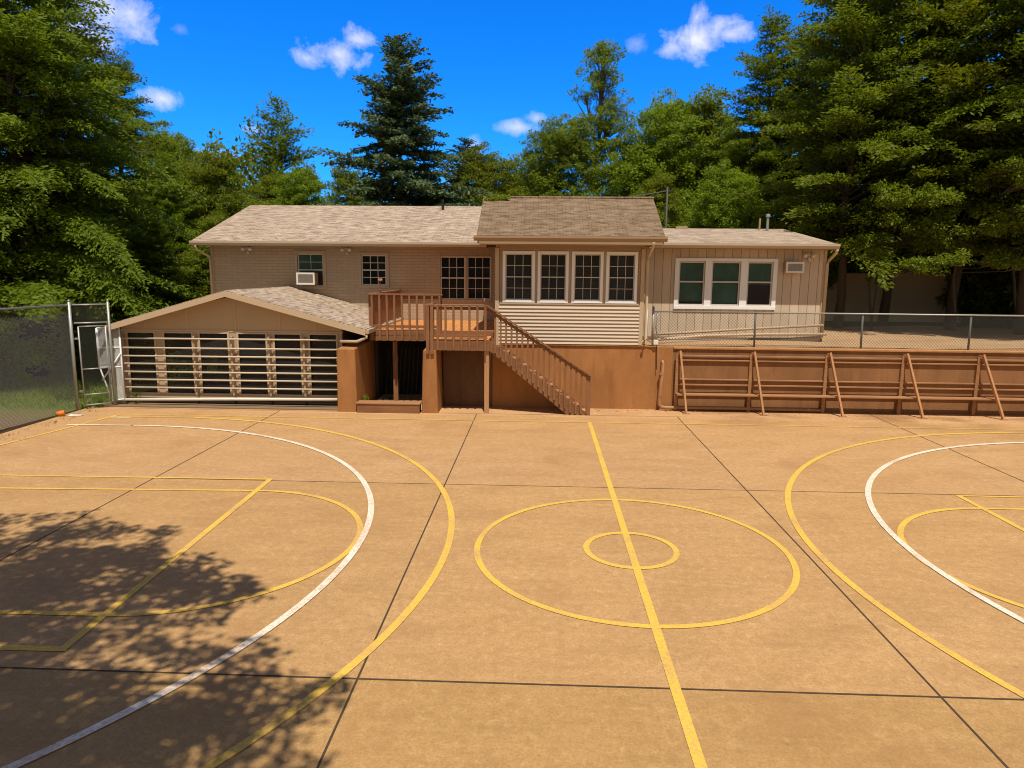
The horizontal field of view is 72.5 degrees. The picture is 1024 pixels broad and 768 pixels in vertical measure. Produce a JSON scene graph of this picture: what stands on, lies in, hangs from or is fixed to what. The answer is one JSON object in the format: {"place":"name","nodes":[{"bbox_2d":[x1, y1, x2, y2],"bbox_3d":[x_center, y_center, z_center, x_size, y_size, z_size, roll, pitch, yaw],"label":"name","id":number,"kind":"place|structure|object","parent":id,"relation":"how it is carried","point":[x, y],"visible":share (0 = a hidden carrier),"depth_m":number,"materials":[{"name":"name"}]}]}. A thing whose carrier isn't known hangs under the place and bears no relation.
{"place":"outdoors","nodes":[
{"label":"outdoors","id":0,"kind":"place"},
{"bbox_2d":[374,394,421,404],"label":"recess floor","id":1,"kind":"structure","parent":0,"point":[403,397],"depth_m":22.22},
{"bbox_2d":[374,341,425,400],"bbox_3d":[-3.241,-0.493,21.890,2.180,1.930,1.720,1,9,2],"label":"basement doorway","id":2,"kind":"structure","parent":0,"point":[398,367],"depth_m":22.61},
{"bbox_2d":[382,341,425,393],"bbox_3d":[-3.208,-0.622,22.689,2.180,1.930,0.100,1,9,2],"label":"door","id":3,"kind":"structure","parent":2,"relation":"in","point":[410,353],"depth_m":22.66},
{"bbox_2d":[0,316,1013,433],"bbox_3d":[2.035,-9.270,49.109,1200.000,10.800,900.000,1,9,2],"label":"lawn","id":4,"kind":"structure","parent":0,"point":[25,422],"depth_m":22.21,"materials":[{"name":"green plant"}]},
{"bbox_2d":[0,299,116,427],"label":"chain link fence","id":5,"kind":"object","parent":4,"relation":"on","point":[70,329],"visible":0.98,"depth_m":18.99,"materials":[{"name":"metal"}]},
{"bbox_2d":[74,325,112,405],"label":"gate","id":6,"kind":"structure","parent":5,"relation":"attached to","point":[88,369],"depth_m":19.92,"materials":[{"name":"metal"}]},
{"bbox_2d":[95,327,125,401],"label":"gate","id":7,"kind":"structure","parent":5,"relation":"attached to","point":[115,356],"depth_m":20.28,"materials":[{"name":"white metal"}]},
{"bbox_2d":[0,358,125,409],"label":"grass","id":8,"kind":"structure","parent":4,"relation":"on","point":[66,387],"depth_m":23.34,"materials":[{"name":"green plant"}]},
{"bbox_2d":[0,9,134,367],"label":"hemlock tree","id":9,"kind":"object","parent":4,"relation":"on","point":[38,188],"visible":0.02,"depth_m":29.53,"materials":[{"name":"green plant"}]},
{"bbox_2d":[58,309,127,356],"bbox_3d":[-17.326,-2.516,29.844,5.700,3.059,3.902,-5,11,-30],"label":"shrub","id":10,"kind":"object","parent":4,"relation":"on","point":[114,321],"visible":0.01,"depth_m":28.79,"materials":[{"name":"green plant"}]},
{"bbox_2d":[0,0,187,368],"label":"hemlock tree","id":11,"kind":"object","parent":4,"relation":"on","point":[98,52],"visible":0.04,"depth_m":29.20,"materials":[{"name":"green plant"}]},
{"bbox_2d":[0,0,209,383],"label":"hemlock tree","id":12,"kind":"object","parent":4,"relation":"on","point":[76,274],"visible":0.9,"depth_m":23.91,"materials":[{"name":"green plant"}]},
{"bbox_2d":[67,45,190,225],"bbox_3d":[-20.020,-9.661,35.926,7.692,14.262,9.281,-1,9,-7],"label":"hemlock tree","id":13,"kind":"object","parent":4,"relation":"on","point":[140,100],"visible":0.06,"depth_m":34.93,"materials":[{"name":"green plant"}]},
{"bbox_2d":[107,213,209,368],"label":"hemlock tree","id":14,"kind":"object","parent":4,"relation":"on","point":[159,264],"visible":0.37,"depth_m":28.18,"materials":[{"name":"green plant"}]},
{"bbox_2d":[127,150,205,298],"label":"hemlock tree","id":15,"kind":"object","parent":4,"relation":"on","point":[168,204],"visible":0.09,"depth_m":31.99,"materials":[{"name":"green plant"}]},
{"bbox_2d":[126,119,206,219],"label":"maple tree","id":16,"kind":"object","parent":4,"relation":"on","point":[179,150],"visible":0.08,"depth_m":40.55,"materials":[{"name":"green plant"}]},
{"bbox_2d":[167,209,229,302],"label":"maple tree","id":17,"kind":"object","parent":4,"relation":"on","point":[199,279],"visible":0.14,"depth_m":30.12,"materials":[{"name":"green plant"}]},
{"bbox_2d":[167,141,268,263],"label":"maple tree","id":18,"kind":"object","parent":4,"relation":"on","point":[217,171],"visible":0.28,"depth_m":34.91,"materials":[{"name":"green plant"}]},
{"bbox_2d":[249,166,291,204],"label":"maple tree","id":19,"kind":"object","parent":4,"relation":"on","point":[268,182],"visible":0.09,"depth_m":41.65,"materials":[{"name":"green plant"}]},
{"bbox_2d":[225,91,334,206],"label":"spruce tree","id":20,"kind":"object","parent":4,"relation":"on","point":[283,155],"visible":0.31,"depth_m":43.31,"materials":[{"name":"green plant"}]},
{"bbox_2d":[266,159,334,204],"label":"maple tree","id":21,"kind":"object","parent":4,"relation":"on","point":[307,182],"visible":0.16,"depth_m":38.51,"materials":[{"name":"green plant"}]},
{"bbox_2d":[323,165,380,205],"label":"maple tree","id":22,"kind":"object","parent":4,"relation":"on","point":[345,178],"visible":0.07,"depth_m":40.33,"materials":[{"name":"green plant"}]},
{"bbox_2d":[310,32,496,205],"bbox_3d":[-5.736,-10.716,37.276,11.240,15.167,11.325,0,9,-5],"label":"spruce tree","id":23,"kind":"object","parent":4,"relation":"on","point":[392,134],"visible":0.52,"depth_m":35.58,"materials":[{"name":"green plant"}]},
{"bbox_2d":[432,137,495,197],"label":"spruce tree","id":24,"kind":"object","parent":4,"relation":"on","point":[466,144],"visible":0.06,"depth_m":41.31,"materials":[{"name":"green plant"}]},
{"bbox_2d":[452,140,530,205],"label":"maple tree","id":25,"kind":"object","parent":4,"relation":"on","point":[483,174],"visible":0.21,"depth_m":38.97,"materials":[{"name":"green plant"}]},
{"bbox_2d":[189,196,840,344],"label":"house","id":26,"kind":"structure","parent":4,"relation":"on","point":[589,270],"depth_m":22.16,"materials":[{"name":"paint"}]},
{"bbox_2d":[240,247,251,253],"bbox_3d":[-9.403,-4.738,24.741,0.408,0.268,0.243,1,9,2],"label":"flood light","id":27,"kind":"object","parent":26,"relation":"attached to","point":[248,249],"visible":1,"depth_m":24.68,"materials":[{"name":"beige plastic"}]},
{"bbox_2d":[296,272,318,284],"bbox_3d":[-7.240,-3.740,24.744,0.650,0.420,0.520,1,9,2],"label":"air conditioner","id":28,"kind":"object","parent":26,"relation":"attached to","point":[306,278],"visible":1,"depth_m":24.50,"materials":[{"name":"white plastic"}]},
{"bbox_2d":[294,250,326,288],"bbox_3d":[-7.180,-4.073,24.894,1.130,1.350,0.112,1,9,2],"label":"window","id":29,"kind":"structure","parent":26,"relation":"in","point":[308,262],"depth_m":24.89,"materials":[{"name":"green glass"}]},
{"bbox_2d":[340,247,350,254],"bbox_3d":[-5.846,-4.685,24.603,0.408,0.268,0.243,1,9,2],"label":"flood light","id":30,"kind":"object","parent":26,"relation":"attached to","point":[346,249],"visible":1,"depth_m":24.57,"materials":[{"name":"beige plastic"}]},
{"bbox_2d":[358,252,388,287],"bbox_3d":[-4.907,-4.048,24.805,1.080,1.250,0.112,1,9,2],"label":"window","id":31,"kind":"structure","parent":26,"relation":"in","point":[375,265],"depth_m":24.82,"materials":[{"name":"black glass"}]},
{"bbox_2d":[439,255,465,300],"bbox_3d":[-2.096,-3.744,24.739,0.946,1.598,0.112,1,9,2],"label":"window","id":32,"kind":"structure","parent":26,"relation":"in","point":[452,269],"depth_m":24.76,"materials":[{"name":"black glass"}]},
{"bbox_2d":[466,256,491,301],"bbox_3d":[-1.167,-3.730,24.703,0.906,1.598,0.112,1,9,2],"label":"window","id":33,"kind":"structure","parent":26,"relation":"in","point":[478,268],"depth_m":24.73,"materials":[{"name":"black glass"}]},
{"bbox_2d":[484,193,509,200],"bbox_3d":[-0.451,-5.723,21.477,0.820,0.330,0.336,1,9,2],"label":"moss patch","id":34,"kind":"object","parent":26,"relation":"on","point":[504,197],"visible":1,"depth_m":21.45,"materials":[{"name":"green plant"}]},
{"bbox_2d":[502,251,534,302],"bbox_3d":[0.195,-3.099,20.179,0.932,1.472,0.127,1,9,2],"label":"window","id":35,"kind":"structure","parent":26,"relation":"in","point":[519,280],"depth_m":20.21,"materials":[{"name":"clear glass"}]},
{"bbox_2d":[537,251,568,302],"bbox_3d":[1.184,-3.084,20.141,0.892,1.472,0.127,1,9,2],"label":"window","id":36,"kind":"structure","parent":26,"relation":"in","point":[553,266],"depth_m":20.17,"materials":[{"name":"black glass"}]},
{"bbox_2d":[571,251,603,302],"bbox_3d":[2.168,-3.070,20.103,0.902,1.472,0.127,1,9,2],"label":"window","id":37,"kind":"structure","parent":26,"relation":"in","point":[587,272],"depth_m":20.13,"materials":[{"name":"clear glass"}]},
{"bbox_2d":[605,252,637,303],"bbox_3d":[3.150,-3.055,20.065,0.897,1.472,0.127,1,9,2],"label":"window","id":38,"kind":"structure","parent":26,"relation":"in","point":[621,281],"depth_m":20.09,"materials":[{"name":"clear glass"}]},
{"bbox_2d":[647,309,657,369],"bbox_3d":[4.062,-1.286,20.235,0.362,1.750,0.062,1,9,2],"label":"conduit box","id":39,"kind":"object","parent":26,"relation":"attached to","point":[654,342],"visible":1,"depth_m":20.22,"materials":[{"name":"grey metal"}]},
{"bbox_2d":[663,187,671,227],"bbox_3d":[6.631,-5.554,30.258,0.350,5.820,0.110,1,9,2],"label":"utility pole","id":40,"kind":"object","parent":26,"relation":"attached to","point":[666,211],"visible":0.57,"depth_m":29.89,"materials":[{"name":"grey metal"}]},
{"bbox_2d":[629,191,665,196],"bbox_3d":[1.952,-7.921,29.817,9.377,0.785,0.036,0,9,-1],"label":"overhead wire","id":41,"kind":"object","parent":40,"relation":"attached to","point":[647,194],"visible":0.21,"depth_m":29.82,"materials":[{"name":"grey metal"}]},
{"bbox_2d":[783,262,804,272],"bbox_3d":[8.793,-3.641,21.800,0.560,0.340,0.318,1,9,2],"label":"air conditioner","id":42,"kind":"object","parent":26,"relation":"attached to","point":[793,267],"visible":1,"depth_m":21.66,"materials":[{"name":"white plastic"}]},
{"bbox_2d":[803,253,816,261],"bbox_3d":[9.267,-3.953,21.770,0.408,0.268,0.243,1,9,2],"label":"flood light","id":43,"kind":"object","parent":26,"relation":"attached to","point":[805,255],"visible":1,"depth_m":21.72,"materials":[{"name":"beige plastic"}]},
{"bbox_2d":[106,123,944,272],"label":"woods","id":44,"kind":"object","parent":4,"relation":"on","point":[243,169],"visible":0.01,"depth_m":49.07,"materials":[{"name":"green plant"}]},
{"bbox_2d":[520,160,571,194],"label":"maple tree","id":45,"kind":"object","parent":4,"relation":"on","point":[551,188],"depth_m":43.11,"materials":[{"name":"green plant"}]},
{"bbox_2d":[498,38,649,196],"bbox_3d":[4.025,-11.958,40.387,10.420,15.043,5.414,1,9,2],"label":"locust tree","id":46,"kind":"object","parent":4,"relation":"on","point":[562,149],"visible":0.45,"depth_m":39.50,"materials":[{"name":"green plant"}]},
{"bbox_2d":[599,87,716,224],"bbox_3d":[9.003,-10.355,39.150,9.240,12.382,6.974,-7,12,-37],"label":"maple tree","id":47,"kind":"object","parent":4,"relation":"on","point":[668,131],"visible":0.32,"depth_m":37.68,"materials":[{"name":"green plant"}]},
{"bbox_2d":[631,168,687,227],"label":"maple tree","id":48,"kind":"object","parent":4,"relation":"on","point":[659,183],"visible":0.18,"depth_m":33.50,"materials":[{"name":"green plant"}]},
{"bbox_2d":[640,83,759,223],"bbox_3d":[10.765,-10.729,40.846,9.411,12.612,7.104,-5,11,-29],"label":"maple tree","id":49,"kind":"object","parent":4,"relation":"on","point":[711,111],"visible":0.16,"depth_m":38.27,"materials":[{"name":"green plant"}]},
{"bbox_2d":[678,158,775,228],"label":"maple tree","id":50,"kind":"object","parent":4,"relation":"on","point":[720,184],"visible":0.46,"depth_m":31.59,"materials":[{"name":"green plant"}]},
{"bbox_2d":[441,344,1023,414],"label":"retaining wall","id":51,"kind":"structure","parent":4,"relation":"on","point":[625,376],"depth_m":20.48,"materials":[{"name":"paint"}]},
{"bbox_2d":[367,290,493,340],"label":"timber deck","id":52,"kind":"structure","parent":51,"relation":"on","point":[389,307],"depth_m":20.64,"materials":[{"name":"brown wood"}]},
{"bbox_2d":[378,277,381,324],"bbox_3d":[-4.037,-2.506,21.454,0.153,1.530,0.149,1,9,2],"label":"post","id":53,"kind":"object","parent":52,"relation":"on","point":[380,279],"visible":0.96,"depth_m":21.38,"materials":[{"name":"brown wood"}]},
{"bbox_2d":[657,360,820,411],"bbox_3d":[6.630,0.052,20.325,4.720,1.452,0.202,1,9,2],"label":"drain pipe","id":54,"kind":"object","parent":51,"relation":"attached to","point":[661,373],"visible":0.94,"depth_m":20.35,"materials":[{"name":"orange plastic"}]},
{"bbox_2d":[651,305,1023,349],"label":"chain link fence","id":55,"kind":"object","parent":51,"relation":"on","point":[802,313],"visible":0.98,"depth_m":20.20,"materials":[{"name":"metal"}]},
{"bbox_2d":[684,4,818,226],"bbox_3d":[12.508,-11.030,35.798,7.967,14.794,8.146,-3,10,-22],"label":"hemlock tree","id":56,"kind":"object","parent":4,"relation":"on","point":[750,148],"visible":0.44,"depth_m":34.04,"materials":[{"name":"green plant"}]},
{"bbox_2d":[730,23,838,231],"bbox_3d":[13.641,-10.445,34.557,7.739,14.054,7.569,-3,10,-18],"label":"hemlock tree","id":57,"kind":"object","parent":4,"relation":"on","point":[783,135],"visible":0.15,"depth_m":33.73,"materials":[{"name":"green plant"}]},
{"bbox_2d":[764,189,838,289],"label":"maple tree","id":58,"kind":"object","parent":4,"relation":"on","point":[833,276],"visible":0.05,"depth_m":30.43,"materials":[{"name":"green plant"}]},
{"bbox_2d":[832,232,872,272],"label":"beech sapling","id":59,"kind":"object","parent":4,"relation":"on","point":[854,265],"visible":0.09,"depth_m":31.82,"materials":[{"name":"green plant"}]},
{"bbox_2d":[721,0,987,328],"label":"hemlock tree","id":60,"kind":"object","parent":4,"relation":"on","point":[882,95],"visible":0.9,"depth_m":25.72,"materials":[{"name":"green plant"}]},
{"bbox_2d":[761,0,950,268],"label":"hemlock tree","id":61,"kind":"object","parent":4,"relation":"on","point":[816,63],"visible":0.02,"depth_m":33.15,"materials":[{"name":"green plant"}]},
{"bbox_2d":[833,231,906,272],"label":"beech sapling","id":62,"kind":"object","parent":4,"relation":"on","point":[866,269],"visible":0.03,"depth_m":32.36,"materials":[{"name":"green plant"}]},
{"bbox_2d":[825,273,964,322],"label":"garden wall","id":63,"kind":"structure","parent":4,"relation":"on","point":[911,293],"depth_m":32.10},
{"bbox_2d":[780,0,1023,325],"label":"hemlock tree","id":64,"kind":"object","parent":4,"relation":"on","point":[885,302],"visible":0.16,"depth_m":26.51,"materials":[{"name":"green plant"}]},
{"bbox_2d":[827,179,979,327],"bbox_3d":[14.069,-4.408,25.255,4.405,5.698,4.896,-1,9,-11],"label":"beech tree","id":65,"kind":"object","parent":4,"relation":"on","point":[924,197],"visible":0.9,"depth_m":24.05,"materials":[{"name":"green plant"}]},
{"bbox_2d":[894,249,933,272],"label":"beech sapling","id":66,"kind":"object","parent":4,"relation":"on","point":[929,254],"visible":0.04,"depth_m":32.05,"materials":[{"name":"green plant"}]},
{"bbox_2d":[811,0,1023,230],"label":"hemlock tree","id":67,"kind":"object","parent":4,"relation":"on","point":[918,66],"depth_m":32.49,"materials":[{"name":"green plant"}]},
{"bbox_2d":[829,0,1023,329],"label":"hemlock tree","id":68,"kind":"object","parent":4,"relation":"on","point":[980,80],"visible":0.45,"depth_m":24.73,"materials":[{"name":"green plant"}]},
{"bbox_2d":[865,0,1023,334],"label":"hemlock tree","id":69,"kind":"object","parent":4,"relation":"on","point":[1015,90],"visible":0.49,"depth_m":24.24,"materials":[{"name":"green plant"}]},
{"bbox_2d":[909,154,1023,330],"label":"beech tree","id":70,"kind":"object","parent":4,"relation":"on","point":[988,228],"visible":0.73,"depth_m":23.97,"materials":[{"name":"green plant"}]},
{"bbox_2d":[922,19,1022,319],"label":"hemlock tree","id":71,"kind":"object","parent":4,"relation":"on","point":[968,306],"visible":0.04,"depth_m":30.87,"materials":[{"name":"green plant"}]},
{"bbox_2d":[935,267,1017,323],"bbox_3d":[21.389,-4.052,30.772,3.902,3.059,5.700,-14,17,-57],"label":"shrub","id":72,"kind":"object","parent":4,"relation":"on","point":[982,306],"visible":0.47,"depth_m":30.27,"materials":[{"name":"green plant"}]},
{"bbox_2d":[947,236,1020,324],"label":"tree","id":73,"kind":"object","parent":4,"relation":"on","point":[984,282],"visible":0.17,"depth_m":30.13,"materials":[{"name":"green plant"}]},
{"bbox_2d":[982,208,1023,331],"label":"beech tree","id":74,"kind":"object","parent":4,"relation":"on","point":[1019,221],"visible":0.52,"depth_m":23.76,"materials":[{"name":"green plant"}]},
{"bbox_2d":[4,0,1018,214],"label":"sky","id":75,"kind":"structure","parent":0,"point":[505,67],"materials":[{"name":"blue"}]},
{"bbox_2d":[0,401,1023,767],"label":"court","id":76,"kind":"object","parent":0,"point":[468,619],"visible":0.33,"depth_m":8.88,"materials":[{"name":"concrete"}]},
{"bbox_2d":[56,410,64,415],"bbox_3d":[-12.270,0.792,18.967,0.185,0.172,0.172,-3,10,-20],"label":"orange cup","id":77,"kind":"object","parent":76,"relation":"on","point":[60,413],"visible":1,"depth_m":18.92,"materials":[{"name":"plastic"}]},
{"bbox_2d":[92,395,104,407],"bbox_3d":[-11.995,0.509,20.236,0.381,0.383,0.284,5,10,25],"label":"weed","id":78,"kind":"object","parent":76,"relation":"on","point":[99,400],"visible":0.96,"depth_m":20.20,"materials":[{"name":"green plant"}]},
{"bbox_2d":[130,391,141,403],"bbox_3d":[-11.136,0.403,20.711,0.345,0.435,0.279,6,11,32],"label":"weed","id":79,"kind":"object","parent":76,"relation":"on","point":[135,396],"visible":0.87,"depth_m":20.69,"materials":[{"name":"green plant"}]},
{"bbox_2d":[95,402,337,410],"bbox_3d":[-8.558,0.664,20.445,7.140,0.055,0.530,1,9,2],"label":"porch apron","id":80,"kind":"object","parent":76,"relation":"on","point":[228,406],"visible":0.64,"depth_m":20.34,"materials":[{"name":"brown concrete"}]},
{"bbox_2d":[118,398,337,400],"bbox_3d":[-8.327,0.457,20.407,6.501,0.187,0.092,1,9,2],"label":"white pole","id":81,"kind":"object","parent":80,"relation":"on","point":[230,399],"visible":1,"depth_m":20.36,"materials":[{"name":"white metal"}]},
{"bbox_2d":[104,286,403,405],"bbox_3d":[-7.793,-1.396,22.625,7.660,3.400,5.310,1,9,2],"label":"gabled porch","id":82,"kind":"object","parent":76,"relation":"on","point":[288,312],"visible":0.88,"depth_m":20.49,"materials":[{"name":"beige wood"}]},
{"bbox_2d":[114,335,338,396],"bbox_3d":[-8.283,-0.524,20.398,6.622,1.740,0.191,1,9,2],"label":"pipe rail barrier","id":83,"kind":"object","parent":82,"relation":"attached to","point":[196,372],"visible":0.93,"depth_m":20.32,"materials":[{"name":"beige metal"}]},
{"bbox_2d":[337,338,375,411],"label":"stucco pier","id":84,"kind":"structure","parent":76,"relation":"on","point":[355,373],"depth_m":19.87,"materials":[{"name":"orange paint"}]},
{"bbox_2d":[355,400,421,413],"bbox_3d":[-3.504,0.653,19.926,1.840,0.290,0.420,1,9,2],"label":"timber step","id":85,"kind":"object","parent":76,"relation":"on","point":[383,406],"visible":0.89,"depth_m":19.75,"materials":[{"name":"brown wood"}]},
{"bbox_2d":[422,348,442,412],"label":"stucco pier","id":86,"kind":"structure","parent":76,"relation":"on","point":[432,396],"depth_m":19.73,"materials":[{"name":"orange paint"}]},
{"bbox_2d":[426,303,590,414],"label":"timber staircase","id":87,"kind":"structure","parent":76,"relation":"on","point":[560,399],"depth_m":19.52,"materials":[{"name":"brown wood"}]},
{"bbox_2d":[0,414,1023,767],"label":"yellow court lines","id":88,"kind":"object","parent":76,"relation":"on","point":[692,740],"visible":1,"depth_m":8.97,"materials":[{"name":"paint"}]},
{"bbox_2d":[0,408,1023,767],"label":"expansion joints","id":89,"kind":"object","parent":76,"relation":"on","point":[548,684],"visible":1,"depth_m":6.96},
{"bbox_2d":[1,417,1023,767],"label":"white court lines","id":90,"kind":"object","parent":76,"relation":"on","point":[315,593],"visible":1,"depth_m":8.77,"materials":[{"name":"paint"}]},
{"bbox_2d":[1,406,1023,439],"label":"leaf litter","id":91,"kind":"object","parent":76,"relation":"on","point":[493,407],"visible":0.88,"depth_m":20.00,"materials":[{"name":"brown plant"}]},
{"bbox_2d":[673,351,1023,419],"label":"long timber bench","id":92,"kind":"object","parent":76,"relation":"on","point":[906,374],"visible":1,"depth_m":20.11,"materials":[{"name":"brown wood"}]},
{"bbox_2d":[642,325,1023,349],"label":"dirt terrace","id":93,"kind":"structure","parent":0,"point":[853,331],"depth_m":22.74,"materials":[{"name":"beige soil"}]},
{"bbox_2d":[654,324,823,334],"bbox_3d":[7.080,-1.714,21.882,5.524,0.360,0.351,-1,9,-6],"label":"ground pipe","id":94,"kind":"object","parent":93,"relation":"on","point":[736,329],"visible":0.69,"depth_m":21.99,"materials":[{"name":"metal"}]},
{"bbox_2d":[657,333,826,340],"bbox_3d":[7.168,-1.490,21.817,5.556,0.230,0.391,-1,9,-8],"label":"ground pipe","id":95,"kind":"object","parent":93,"relation":"on","point":[758,334],"visible":0.64,"depth_m":21.96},
{"bbox_2d":[870,279,878,330],"bbox_3d":[13.681,-2.948,26.330,0.152,2.051,0.129,-3,10,-20],"label":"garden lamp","id":96,"kind":"object","parent":93,"relation":"on","point":[876,282],"visible":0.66,"depth_m":26.28,"materials":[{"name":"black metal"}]}
]}

